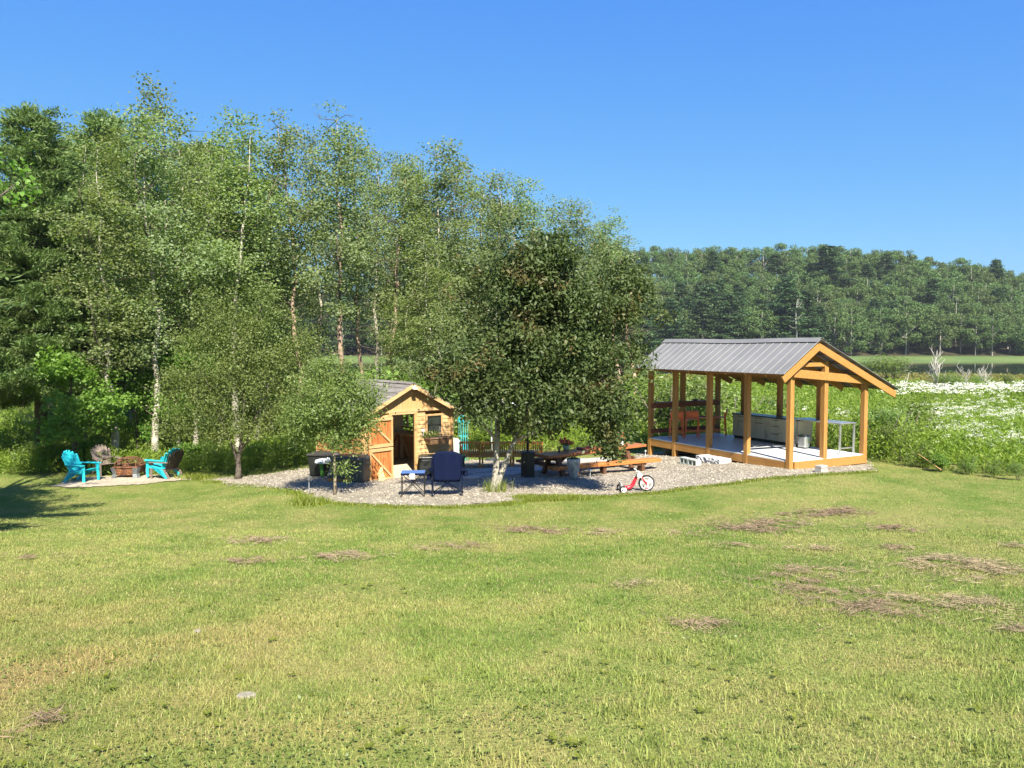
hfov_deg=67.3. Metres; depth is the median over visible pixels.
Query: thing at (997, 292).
pine
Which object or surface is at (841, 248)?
tree
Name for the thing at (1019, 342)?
tree
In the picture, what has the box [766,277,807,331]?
pine
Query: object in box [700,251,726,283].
pine
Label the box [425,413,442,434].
window
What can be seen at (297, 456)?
bush
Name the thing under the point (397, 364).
aspen tree
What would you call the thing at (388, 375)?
bush
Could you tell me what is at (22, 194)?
maple tree
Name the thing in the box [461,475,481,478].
flagstone
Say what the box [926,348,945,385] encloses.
dead shrub
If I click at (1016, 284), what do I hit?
tree
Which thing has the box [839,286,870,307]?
tree
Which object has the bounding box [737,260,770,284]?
tree
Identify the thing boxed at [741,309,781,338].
tree
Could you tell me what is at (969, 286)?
tree
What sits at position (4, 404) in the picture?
pine tree
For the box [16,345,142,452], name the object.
maple tree
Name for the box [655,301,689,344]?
pine
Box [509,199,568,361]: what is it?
aspen tree
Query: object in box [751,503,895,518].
hay clump
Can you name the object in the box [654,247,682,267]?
tree
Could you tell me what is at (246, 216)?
aspen tree
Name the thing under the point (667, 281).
tree
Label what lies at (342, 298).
pine
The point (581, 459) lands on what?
flagstone
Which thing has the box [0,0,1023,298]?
sky
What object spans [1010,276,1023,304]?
tree
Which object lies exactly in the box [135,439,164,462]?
bush
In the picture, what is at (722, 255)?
tree
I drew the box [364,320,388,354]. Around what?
tree
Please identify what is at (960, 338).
tree
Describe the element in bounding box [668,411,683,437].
bar stool
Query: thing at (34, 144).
pine tree
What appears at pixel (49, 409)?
wood tree
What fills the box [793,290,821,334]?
pine
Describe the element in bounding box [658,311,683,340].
pine
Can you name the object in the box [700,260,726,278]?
tree
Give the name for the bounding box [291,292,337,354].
pine
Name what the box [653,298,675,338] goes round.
pine
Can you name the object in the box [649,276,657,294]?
tree
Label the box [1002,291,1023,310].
tree
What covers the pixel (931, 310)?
tree
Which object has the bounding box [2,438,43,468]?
bush
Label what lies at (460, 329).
wood tree
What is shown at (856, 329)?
tree
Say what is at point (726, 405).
bush
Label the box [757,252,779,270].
tree
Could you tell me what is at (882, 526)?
hay clump
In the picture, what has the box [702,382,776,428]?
bush
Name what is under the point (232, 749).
clover
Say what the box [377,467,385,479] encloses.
wooden plank
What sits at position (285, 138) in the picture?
aspen tree
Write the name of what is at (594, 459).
flagstone
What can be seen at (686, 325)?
tree
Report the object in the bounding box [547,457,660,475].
slab bench
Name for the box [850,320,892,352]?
tree
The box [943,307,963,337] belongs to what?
tree
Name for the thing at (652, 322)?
pine
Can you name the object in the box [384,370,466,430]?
bush
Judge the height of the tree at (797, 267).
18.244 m
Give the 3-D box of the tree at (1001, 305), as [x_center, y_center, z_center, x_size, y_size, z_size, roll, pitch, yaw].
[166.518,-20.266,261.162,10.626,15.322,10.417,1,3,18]
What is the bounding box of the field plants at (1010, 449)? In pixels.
[0,375,1023,477]
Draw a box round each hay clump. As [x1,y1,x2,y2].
[0,702,83,739]
[14,550,88,564]
[206,555,298,568]
[210,530,303,544]
[269,544,418,562]
[410,539,496,551]
[483,523,597,535]
[547,524,640,537]
[604,574,661,588]
[628,607,740,637]
[653,509,852,538]
[653,526,719,536]
[686,539,773,549]
[688,565,1014,632]
[709,559,933,581]
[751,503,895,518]
[752,541,852,553]
[796,542,1023,586]
[818,584,1023,622]
[841,541,948,551]
[845,519,943,535]
[945,615,1023,638]
[972,540,1023,550]
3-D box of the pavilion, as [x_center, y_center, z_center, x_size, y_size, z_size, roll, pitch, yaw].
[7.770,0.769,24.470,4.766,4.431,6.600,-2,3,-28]
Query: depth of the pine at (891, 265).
302.07 m
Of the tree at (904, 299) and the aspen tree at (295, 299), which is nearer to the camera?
the aspen tree at (295, 299)
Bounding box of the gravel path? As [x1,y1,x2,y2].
[53,474,208,486]
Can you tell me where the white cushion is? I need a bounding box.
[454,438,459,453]
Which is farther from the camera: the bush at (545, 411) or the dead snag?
the dead snag
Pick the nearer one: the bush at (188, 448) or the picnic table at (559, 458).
the picnic table at (559, 458)
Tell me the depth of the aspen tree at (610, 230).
40.64 m
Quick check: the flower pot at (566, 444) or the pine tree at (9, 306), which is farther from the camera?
the flower pot at (566, 444)
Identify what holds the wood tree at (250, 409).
on the ground at (1002, 352)
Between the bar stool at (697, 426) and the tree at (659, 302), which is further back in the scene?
the tree at (659, 302)
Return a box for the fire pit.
[110,456,145,477]
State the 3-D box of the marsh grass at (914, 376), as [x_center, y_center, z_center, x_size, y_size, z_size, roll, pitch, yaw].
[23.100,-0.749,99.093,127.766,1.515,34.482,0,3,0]
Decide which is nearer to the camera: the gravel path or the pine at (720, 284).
the gravel path
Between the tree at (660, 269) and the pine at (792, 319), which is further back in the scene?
the tree at (660, 269)
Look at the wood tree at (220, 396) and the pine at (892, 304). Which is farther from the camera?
the pine at (892, 304)
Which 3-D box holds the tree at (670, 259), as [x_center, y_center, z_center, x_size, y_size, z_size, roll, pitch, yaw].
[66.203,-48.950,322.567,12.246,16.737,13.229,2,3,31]
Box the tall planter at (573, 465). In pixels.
[567,451,579,478]
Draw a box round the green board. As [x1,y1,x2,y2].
[319,464,323,476]
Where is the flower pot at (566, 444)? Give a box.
[559,437,573,450]
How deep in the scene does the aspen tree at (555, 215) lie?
42.59 m
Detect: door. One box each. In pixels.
[368,417,392,448]
[368,447,393,480]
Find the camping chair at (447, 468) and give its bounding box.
[427,451,467,496]
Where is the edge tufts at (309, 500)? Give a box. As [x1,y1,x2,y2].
[172,469,880,509]
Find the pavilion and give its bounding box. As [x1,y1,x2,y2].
[634,337,899,468]
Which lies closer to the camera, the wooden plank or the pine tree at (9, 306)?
the pine tree at (9, 306)
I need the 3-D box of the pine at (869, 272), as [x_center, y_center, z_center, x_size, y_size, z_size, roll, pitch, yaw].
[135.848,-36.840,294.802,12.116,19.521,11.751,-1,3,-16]
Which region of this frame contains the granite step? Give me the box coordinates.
[696,454,730,463]
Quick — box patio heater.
[519,395,538,477]
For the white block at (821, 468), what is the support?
on the gravel
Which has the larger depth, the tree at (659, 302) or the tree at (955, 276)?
the tree at (955, 276)
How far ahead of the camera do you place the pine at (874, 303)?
260.11 m
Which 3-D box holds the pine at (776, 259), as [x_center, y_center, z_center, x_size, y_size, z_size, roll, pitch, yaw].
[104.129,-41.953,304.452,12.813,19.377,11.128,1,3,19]
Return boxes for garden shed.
[316,378,462,480]
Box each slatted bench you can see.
[459,441,480,467]
[482,441,511,467]
[512,441,542,466]
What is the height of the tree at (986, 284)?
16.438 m
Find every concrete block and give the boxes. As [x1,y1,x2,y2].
[679,457,691,464]
[688,458,700,465]
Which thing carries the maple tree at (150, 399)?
on the ground at (1002, 352)
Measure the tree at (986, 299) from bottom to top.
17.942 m
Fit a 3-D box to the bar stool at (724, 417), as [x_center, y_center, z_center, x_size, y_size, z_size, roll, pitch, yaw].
[7.313,1.337,27.030,0.546,0.959,0.496,1,3,20]
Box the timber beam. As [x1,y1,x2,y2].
[327,478,350,481]
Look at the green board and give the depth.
21.00 m
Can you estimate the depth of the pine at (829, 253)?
291.39 m
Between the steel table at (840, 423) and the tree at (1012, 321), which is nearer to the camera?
the steel table at (840, 423)
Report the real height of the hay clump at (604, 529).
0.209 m
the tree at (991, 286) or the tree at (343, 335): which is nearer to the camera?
the tree at (343, 335)
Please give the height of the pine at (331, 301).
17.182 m
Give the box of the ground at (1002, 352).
[0,284,1023,767]
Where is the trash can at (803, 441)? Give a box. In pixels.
[797,434,810,448]
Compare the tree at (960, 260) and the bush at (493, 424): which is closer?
the bush at (493, 424)
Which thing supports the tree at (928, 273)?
on the ground at (1002, 352)
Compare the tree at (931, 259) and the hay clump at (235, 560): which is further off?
the tree at (931, 259)
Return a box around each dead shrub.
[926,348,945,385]
[956,361,970,382]
[976,363,992,381]
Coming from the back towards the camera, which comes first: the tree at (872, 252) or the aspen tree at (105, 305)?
the tree at (872, 252)
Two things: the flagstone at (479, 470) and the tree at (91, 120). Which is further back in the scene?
the tree at (91, 120)
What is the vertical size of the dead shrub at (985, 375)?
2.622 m
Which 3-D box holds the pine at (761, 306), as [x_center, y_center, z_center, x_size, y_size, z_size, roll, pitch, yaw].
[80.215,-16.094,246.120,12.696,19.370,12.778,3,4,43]
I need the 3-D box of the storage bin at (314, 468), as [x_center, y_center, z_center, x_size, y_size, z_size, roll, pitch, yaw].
[-5.197,2.219,21.339,0.780,0.625,0.700,1,3,12]
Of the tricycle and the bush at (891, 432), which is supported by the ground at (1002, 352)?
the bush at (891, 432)
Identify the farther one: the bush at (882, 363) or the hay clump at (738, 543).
the bush at (882, 363)
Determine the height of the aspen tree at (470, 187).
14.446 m
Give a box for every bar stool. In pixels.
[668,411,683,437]
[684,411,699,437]
[696,417,705,436]
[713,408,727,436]
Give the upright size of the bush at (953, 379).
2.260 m
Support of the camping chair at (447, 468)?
on the gravel
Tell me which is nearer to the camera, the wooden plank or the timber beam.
the timber beam
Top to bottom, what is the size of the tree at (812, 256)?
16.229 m
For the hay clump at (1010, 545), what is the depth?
11.05 m
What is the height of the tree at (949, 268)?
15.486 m
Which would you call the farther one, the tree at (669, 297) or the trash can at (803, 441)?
the tree at (669, 297)
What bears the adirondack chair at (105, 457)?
on the ground at (1002, 352)
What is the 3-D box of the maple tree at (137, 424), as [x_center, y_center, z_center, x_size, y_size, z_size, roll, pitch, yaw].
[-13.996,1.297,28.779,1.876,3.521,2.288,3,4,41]
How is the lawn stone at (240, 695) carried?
on the ground at (1002, 352)
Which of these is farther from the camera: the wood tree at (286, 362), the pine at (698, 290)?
the pine at (698, 290)
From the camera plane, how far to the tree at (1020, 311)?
254.92 m
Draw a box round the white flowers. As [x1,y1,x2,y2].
[802,380,1023,445]
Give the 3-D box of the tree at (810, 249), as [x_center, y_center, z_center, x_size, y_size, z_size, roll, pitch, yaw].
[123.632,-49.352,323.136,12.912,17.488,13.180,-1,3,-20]
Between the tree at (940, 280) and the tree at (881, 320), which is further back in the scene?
the tree at (940, 280)
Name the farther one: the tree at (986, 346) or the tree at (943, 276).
the tree at (943, 276)
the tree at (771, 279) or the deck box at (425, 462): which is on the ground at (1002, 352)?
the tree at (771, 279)
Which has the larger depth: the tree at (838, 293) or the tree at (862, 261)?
the tree at (862, 261)
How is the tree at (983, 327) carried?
on the ground at (1002, 352)
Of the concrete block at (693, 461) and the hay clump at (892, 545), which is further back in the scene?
the concrete block at (693, 461)
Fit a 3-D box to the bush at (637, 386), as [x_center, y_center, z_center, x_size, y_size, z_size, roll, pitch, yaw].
[5.227,0.876,36.115,5.981,3.362,5.607,-3,4,-45]
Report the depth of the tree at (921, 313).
254.01 m
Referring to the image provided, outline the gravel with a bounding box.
[206,452,872,506]
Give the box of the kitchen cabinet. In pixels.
[732,412,811,446]
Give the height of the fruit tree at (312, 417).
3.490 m
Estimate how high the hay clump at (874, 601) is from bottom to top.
0.401 m
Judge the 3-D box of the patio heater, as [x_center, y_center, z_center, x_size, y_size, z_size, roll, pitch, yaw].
[0.429,1.396,20.941,0.760,2.300,0.760,0,3,0]
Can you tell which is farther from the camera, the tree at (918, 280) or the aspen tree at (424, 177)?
the tree at (918, 280)
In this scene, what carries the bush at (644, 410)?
on the ground at (1002, 352)
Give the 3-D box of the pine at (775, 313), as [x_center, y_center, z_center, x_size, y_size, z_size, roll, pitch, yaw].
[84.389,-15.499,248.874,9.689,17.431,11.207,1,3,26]
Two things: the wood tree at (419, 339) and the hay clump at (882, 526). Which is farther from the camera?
the wood tree at (419, 339)
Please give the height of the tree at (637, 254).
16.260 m
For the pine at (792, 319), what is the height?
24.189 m
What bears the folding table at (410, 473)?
on the gravel
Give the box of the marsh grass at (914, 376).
[263,371,1023,383]
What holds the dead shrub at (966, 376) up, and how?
on the ground at (1002, 352)
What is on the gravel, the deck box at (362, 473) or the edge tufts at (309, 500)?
the deck box at (362, 473)
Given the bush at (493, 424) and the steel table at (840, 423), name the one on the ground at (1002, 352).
the bush at (493, 424)
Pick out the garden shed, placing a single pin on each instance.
(407, 447)
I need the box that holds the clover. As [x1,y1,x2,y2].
[0,493,1023,767]
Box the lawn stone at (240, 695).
[236,691,255,699]
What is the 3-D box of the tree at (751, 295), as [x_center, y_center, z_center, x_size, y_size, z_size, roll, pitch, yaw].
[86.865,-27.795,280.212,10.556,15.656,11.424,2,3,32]
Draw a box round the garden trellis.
[458,415,467,460]
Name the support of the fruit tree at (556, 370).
on the gravel
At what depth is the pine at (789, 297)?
239.81 m
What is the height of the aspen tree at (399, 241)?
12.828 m
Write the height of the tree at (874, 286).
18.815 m
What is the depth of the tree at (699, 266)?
299.06 m
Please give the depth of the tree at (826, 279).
291.45 m
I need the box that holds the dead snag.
[789,300,800,337]
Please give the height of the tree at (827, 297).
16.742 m
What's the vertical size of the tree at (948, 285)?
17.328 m
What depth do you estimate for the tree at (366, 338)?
249.66 m
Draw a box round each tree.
[0,99,162,464]
[0,140,120,427]
[0,152,42,214]
[0,168,70,410]
[0,192,37,312]
[16,107,216,434]
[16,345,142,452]
[34,125,176,461]
[38,105,147,442]
[47,403,53,414]
[74,103,233,453]
[93,100,191,421]
[95,70,218,446]
[107,372,170,449]
[115,100,277,444]
[122,328,217,446]
[141,277,336,478]
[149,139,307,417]
[158,116,283,447]
[159,128,257,430]
[171,100,302,449]
[191,136,320,437]
[193,312,246,410]
[210,305,305,422]
[220,136,320,437]
[247,108,349,393]
[264,319,313,429]
[272,347,394,494]
[273,124,356,393]
[280,99,388,381]
[310,124,398,374]
[321,149,415,378]
[327,321,355,350]
[349,150,447,379]
[353,319,378,349]
[355,271,378,299]
[356,296,443,429]
[357,150,428,373]
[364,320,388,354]
[368,158,475,380]
[370,208,490,396]
[374,158,452,377]
[386,136,501,363]
[401,271,452,378]
[410,209,677,491]
[419,153,493,430]
[435,289,513,416]
[440,169,545,350]
[450,162,515,340]
[472,174,545,369]
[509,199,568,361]
[539,194,581,400]
[547,196,625,395]
[577,223,644,380]
[586,206,661,381]
[595,321,658,398]
[601,228,664,400]
[619,250,648,264]
[635,250,666,275]
[638,245,660,272]
[639,294,664,328]
[645,262,674,282]
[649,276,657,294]
[649,282,673,296]
[653,294,678,312]
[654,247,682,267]
[658,276,677,297]
[659,247,685,266]
[659,282,692,300]
[665,261,688,283]
[672,253,698,279]
[672,270,705,290]
[677,249,689,266]
[677,308,706,338]
[679,283,694,296]
[680,259,710,282]
[689,249,710,272]
[692,247,708,264]
[698,271,727,283]
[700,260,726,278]
[701,246,727,261]
[706,250,732,271]
[712,269,745,291]
[713,283,745,297]
[719,247,751,271]
[719,258,749,279]
[725,314,755,338]
[729,270,756,292]
[735,248,761,273]
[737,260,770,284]
[739,305,765,337]
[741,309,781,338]
[743,286,760,308]
[745,246,780,273]
[746,271,778,296]
[749,280,781,301]
[750,294,778,311]
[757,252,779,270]
[764,250,794,276]
[764,274,779,297]
[768,242,800,270]
[772,279,808,300]
[779,256,810,278]
[780,270,817,295]
[784,251,807,273]
[795,265,823,278]
[797,245,819,266]
[800,276,834,304]
[803,271,835,287]
[806,251,822,262]
[806,288,835,311]
[812,301,841,327]
[813,287,845,307]
[818,311,854,347]
[819,245,849,264]
[819,271,852,290]
[823,311,842,337]
[828,255,861,284]
[828,297,854,319]
[829,302,862,317]
[833,315,874,355]
[836,247,870,275]
[836,307,871,336]
[839,275,865,301]
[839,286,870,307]
[844,258,876,279]
[850,300,869,316]
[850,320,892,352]
[852,277,884,301]
[853,294,887,306]
[863,249,883,258]
[863,251,892,277]
[864,307,897,327]
[868,322,900,353]
[869,285,908,305]
[871,272,904,300]
[871,315,904,350]
[872,253,900,277]
[873,283,909,305]
[877,299,906,316]
[882,251,908,264]
[884,305,935,353]
[888,275,927,302]
[889,311,931,350]
[891,249,918,275]
[892,264,919,284]
[892,295,921,324]
[903,261,936,283]
[905,277,926,300]
[905,305,937,347]
[910,259,938,275]
[913,306,958,350]
[917,287,948,303]
[919,312,959,354]
[923,267,950,292]
[923,276,949,295]
[924,256,948,270]
[930,271,963,301]
[936,296,979,346]
[937,264,962,279]
[937,281,968,311]
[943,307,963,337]
[944,270,970,291]
[946,257,981,280]
[946,293,977,311]
[946,313,979,352]
[948,280,978,297]
[952,282,987,304]
[955,288,997,315]
[957,264,986,283]
[957,318,992,354]
[964,317,1005,351]
[968,302,991,330]
[970,272,1000,285]
[970,282,1006,305]
[972,305,1007,335]
[974,282,1002,303]
[976,312,1015,355]
[988,302,1016,315]
[993,270,1015,279]
[994,269,1021,281]
[997,313,1023,351]
[998,278,1023,289]
[998,284,1023,304]
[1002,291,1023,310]
[1002,316,1023,353]
[1003,308,1023,348]
[1004,303,1023,317]
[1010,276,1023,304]
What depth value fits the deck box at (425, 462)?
21.23 m
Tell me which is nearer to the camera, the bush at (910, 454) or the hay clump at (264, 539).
the hay clump at (264, 539)
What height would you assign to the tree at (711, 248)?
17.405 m
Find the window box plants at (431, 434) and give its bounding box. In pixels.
[421,429,440,437]
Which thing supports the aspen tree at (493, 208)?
on the ground at (1002, 352)
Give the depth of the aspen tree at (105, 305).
25.64 m
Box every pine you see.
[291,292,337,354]
[324,282,341,315]
[328,287,362,338]
[342,290,373,346]
[633,306,662,355]
[637,299,666,346]
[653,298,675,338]
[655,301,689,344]
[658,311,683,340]
[672,282,690,307]
[679,298,688,317]
[681,296,697,332]
[681,296,720,338]
[687,283,730,338]
[691,282,704,299]
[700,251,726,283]
[709,293,753,338]
[712,278,730,331]
[722,292,753,337]
[730,284,751,312]
[749,304,778,338]
[757,292,770,310]
[761,253,788,283]
[762,288,819,337]
[764,310,780,336]
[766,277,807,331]
[773,299,806,337]
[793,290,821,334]
[797,244,858,294]
[800,312,829,343]
[805,306,835,343]
[858,262,877,296]
[863,299,883,321]
[876,253,899,286]
[882,301,903,347]
[920,278,949,311]
[984,258,1013,285]
[988,287,1006,314]
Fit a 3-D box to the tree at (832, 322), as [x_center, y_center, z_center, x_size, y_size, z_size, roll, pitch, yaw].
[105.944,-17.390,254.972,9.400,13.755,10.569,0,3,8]
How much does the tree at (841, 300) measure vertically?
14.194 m
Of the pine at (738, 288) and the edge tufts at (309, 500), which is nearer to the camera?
the edge tufts at (309, 500)
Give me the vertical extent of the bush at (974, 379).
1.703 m
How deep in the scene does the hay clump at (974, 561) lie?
9.43 m
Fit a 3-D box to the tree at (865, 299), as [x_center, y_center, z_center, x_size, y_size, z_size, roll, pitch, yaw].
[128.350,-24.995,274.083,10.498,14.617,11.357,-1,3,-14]
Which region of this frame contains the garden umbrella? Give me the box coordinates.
[471,399,512,460]
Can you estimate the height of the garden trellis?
1.690 m
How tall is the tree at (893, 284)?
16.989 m
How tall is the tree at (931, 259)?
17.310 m
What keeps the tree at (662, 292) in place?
on the ground at (1002, 352)
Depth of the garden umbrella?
25.48 m
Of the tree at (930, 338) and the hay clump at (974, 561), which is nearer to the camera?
the hay clump at (974, 561)
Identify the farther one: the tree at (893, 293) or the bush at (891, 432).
the tree at (893, 293)
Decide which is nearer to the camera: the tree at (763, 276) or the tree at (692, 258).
the tree at (763, 276)
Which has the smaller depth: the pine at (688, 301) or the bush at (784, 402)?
the bush at (784, 402)
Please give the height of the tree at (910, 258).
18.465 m
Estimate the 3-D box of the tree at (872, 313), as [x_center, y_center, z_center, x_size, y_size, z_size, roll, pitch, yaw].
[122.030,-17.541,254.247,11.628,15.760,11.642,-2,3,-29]
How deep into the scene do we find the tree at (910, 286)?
279.51 m
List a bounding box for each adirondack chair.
[61,450,100,482]
[90,444,120,476]
[144,447,180,478]
[148,449,183,478]
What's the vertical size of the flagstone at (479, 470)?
0.064 m
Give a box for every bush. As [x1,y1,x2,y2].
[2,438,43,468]
[37,441,67,467]
[71,438,107,466]
[104,439,138,456]
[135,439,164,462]
[173,442,204,462]
[194,438,227,461]
[246,440,269,461]
[269,436,311,465]
[316,363,413,430]
[384,361,492,434]
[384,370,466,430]
[454,395,525,445]
[520,389,574,438]
[585,370,679,424]
[622,386,678,440]
[633,373,733,436]
[637,376,758,433]
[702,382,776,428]
[751,390,803,416]
[843,397,922,457]
[857,354,917,378]
[872,417,916,460]
[880,396,955,452]
[903,440,938,466]
[925,370,967,389]
[927,452,951,471]
[955,454,978,474]
[958,375,986,389]
[984,457,1003,476]
[998,373,1016,385]
[1002,459,1023,479]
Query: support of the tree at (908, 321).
on the ground at (1002, 352)
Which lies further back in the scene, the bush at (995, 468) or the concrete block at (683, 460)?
the concrete block at (683, 460)
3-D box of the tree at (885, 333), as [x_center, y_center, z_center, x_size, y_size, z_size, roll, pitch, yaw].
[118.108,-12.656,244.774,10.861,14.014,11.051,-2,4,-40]
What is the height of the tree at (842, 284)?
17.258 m
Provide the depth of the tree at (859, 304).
271.42 m
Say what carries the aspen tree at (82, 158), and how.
on the ground at (1002, 352)
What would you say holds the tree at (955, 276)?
on the ground at (1002, 352)
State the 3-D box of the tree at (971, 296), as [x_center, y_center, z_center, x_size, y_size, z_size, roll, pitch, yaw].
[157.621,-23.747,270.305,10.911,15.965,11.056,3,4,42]
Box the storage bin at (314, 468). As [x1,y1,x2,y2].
[306,451,339,475]
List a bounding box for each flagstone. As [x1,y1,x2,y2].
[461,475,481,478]
[466,468,490,471]
[473,473,491,475]
[499,467,520,469]
[563,458,595,462]
[586,457,608,460]
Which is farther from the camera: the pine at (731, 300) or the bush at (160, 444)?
the pine at (731, 300)
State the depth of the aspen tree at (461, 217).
37.21 m
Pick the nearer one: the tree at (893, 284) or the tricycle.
the tricycle
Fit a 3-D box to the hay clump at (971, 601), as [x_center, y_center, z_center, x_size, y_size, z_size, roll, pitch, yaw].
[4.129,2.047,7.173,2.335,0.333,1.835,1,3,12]
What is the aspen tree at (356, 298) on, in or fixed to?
on the ground at (1002, 352)
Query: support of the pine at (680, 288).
on the ground at (1002, 352)
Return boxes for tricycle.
[617,468,654,491]
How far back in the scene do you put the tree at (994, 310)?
252.72 m
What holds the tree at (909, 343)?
on the ground at (1002, 352)
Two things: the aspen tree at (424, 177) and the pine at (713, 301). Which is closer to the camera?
the aspen tree at (424, 177)
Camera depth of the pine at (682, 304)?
262.63 m
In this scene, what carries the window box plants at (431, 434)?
in the garden shed
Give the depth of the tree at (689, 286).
278.30 m
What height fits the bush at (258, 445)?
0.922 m
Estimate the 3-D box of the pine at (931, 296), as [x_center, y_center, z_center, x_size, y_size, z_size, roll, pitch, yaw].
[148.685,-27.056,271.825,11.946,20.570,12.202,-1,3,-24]
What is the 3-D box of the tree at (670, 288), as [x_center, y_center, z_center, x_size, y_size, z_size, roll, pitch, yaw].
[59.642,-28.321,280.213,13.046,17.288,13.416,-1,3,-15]
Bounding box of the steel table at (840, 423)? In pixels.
[793,417,855,453]
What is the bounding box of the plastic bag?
[315,457,330,463]
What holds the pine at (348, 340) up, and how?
on the ground at (1002, 352)
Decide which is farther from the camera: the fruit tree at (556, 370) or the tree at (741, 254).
the tree at (741, 254)
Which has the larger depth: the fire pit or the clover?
the fire pit
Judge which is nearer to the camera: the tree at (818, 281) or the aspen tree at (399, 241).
the aspen tree at (399, 241)
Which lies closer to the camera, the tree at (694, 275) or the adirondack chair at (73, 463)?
the adirondack chair at (73, 463)
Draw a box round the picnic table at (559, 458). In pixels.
[516,442,645,476]
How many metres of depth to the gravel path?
23.26 m
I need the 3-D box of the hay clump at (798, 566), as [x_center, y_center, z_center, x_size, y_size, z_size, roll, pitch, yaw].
[3.764,2.186,9.055,2.892,0.231,1.538,0,3,0]
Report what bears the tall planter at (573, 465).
on the gravel
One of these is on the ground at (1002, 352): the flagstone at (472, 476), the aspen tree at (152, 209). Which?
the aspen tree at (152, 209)
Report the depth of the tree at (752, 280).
292.05 m
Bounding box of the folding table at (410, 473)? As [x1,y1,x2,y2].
[401,470,424,496]
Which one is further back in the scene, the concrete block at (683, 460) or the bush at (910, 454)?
the concrete block at (683, 460)
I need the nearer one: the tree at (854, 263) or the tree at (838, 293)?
the tree at (838, 293)
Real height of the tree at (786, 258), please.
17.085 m
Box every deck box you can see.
[330,453,369,482]
[419,453,465,476]
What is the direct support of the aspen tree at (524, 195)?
on the ground at (1002, 352)
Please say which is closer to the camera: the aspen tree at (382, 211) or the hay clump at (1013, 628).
the hay clump at (1013, 628)
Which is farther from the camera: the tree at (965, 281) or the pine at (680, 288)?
the tree at (965, 281)
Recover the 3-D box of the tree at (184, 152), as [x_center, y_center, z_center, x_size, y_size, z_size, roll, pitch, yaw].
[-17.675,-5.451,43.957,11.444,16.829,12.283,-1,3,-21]
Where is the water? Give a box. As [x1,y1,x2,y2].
[271,361,1023,375]
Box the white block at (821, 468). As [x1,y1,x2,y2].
[815,464,827,472]
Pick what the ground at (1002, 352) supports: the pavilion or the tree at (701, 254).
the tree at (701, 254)
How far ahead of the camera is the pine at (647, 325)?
240.65 m
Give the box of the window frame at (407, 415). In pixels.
[403,414,413,428]
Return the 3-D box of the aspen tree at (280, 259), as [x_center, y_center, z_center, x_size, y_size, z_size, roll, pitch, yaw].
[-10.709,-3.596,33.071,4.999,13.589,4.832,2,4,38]
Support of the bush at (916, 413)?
on the ground at (1002, 352)
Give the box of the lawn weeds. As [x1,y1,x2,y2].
[0,513,1019,767]
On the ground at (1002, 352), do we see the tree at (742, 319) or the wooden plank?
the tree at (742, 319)
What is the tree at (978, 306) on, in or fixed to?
on the ground at (1002, 352)
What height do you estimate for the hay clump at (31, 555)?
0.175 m
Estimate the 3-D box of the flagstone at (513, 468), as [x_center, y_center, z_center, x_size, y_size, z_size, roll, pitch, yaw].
[-0.009,2.546,22.943,0.764,0.064,0.664,0,3,0]
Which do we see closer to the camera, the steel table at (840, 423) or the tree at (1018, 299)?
the steel table at (840, 423)
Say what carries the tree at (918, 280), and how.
on the ground at (1002, 352)
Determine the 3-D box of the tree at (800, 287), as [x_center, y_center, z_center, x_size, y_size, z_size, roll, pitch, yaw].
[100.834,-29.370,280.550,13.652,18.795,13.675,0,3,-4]
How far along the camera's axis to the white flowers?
53.73 m
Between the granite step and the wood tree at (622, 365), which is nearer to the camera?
the granite step
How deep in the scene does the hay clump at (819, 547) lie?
11.01 m
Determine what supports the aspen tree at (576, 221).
on the ground at (1002, 352)
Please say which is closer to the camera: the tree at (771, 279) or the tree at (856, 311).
the tree at (856, 311)
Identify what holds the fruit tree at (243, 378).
on the gravel
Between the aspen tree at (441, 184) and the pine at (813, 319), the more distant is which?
the pine at (813, 319)
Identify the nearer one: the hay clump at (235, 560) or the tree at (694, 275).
the hay clump at (235, 560)
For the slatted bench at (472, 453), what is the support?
on the gravel
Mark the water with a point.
(1007, 367)
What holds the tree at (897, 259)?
on the ground at (1002, 352)
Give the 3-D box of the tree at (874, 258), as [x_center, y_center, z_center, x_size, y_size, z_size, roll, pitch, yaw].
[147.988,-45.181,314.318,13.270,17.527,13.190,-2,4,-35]
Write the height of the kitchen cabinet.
0.850 m
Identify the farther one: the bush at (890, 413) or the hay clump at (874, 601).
the bush at (890, 413)
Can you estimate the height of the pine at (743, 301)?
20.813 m
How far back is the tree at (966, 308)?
254.72 m
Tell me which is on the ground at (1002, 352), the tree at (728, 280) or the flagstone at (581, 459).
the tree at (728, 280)
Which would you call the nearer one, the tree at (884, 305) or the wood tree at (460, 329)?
the wood tree at (460, 329)

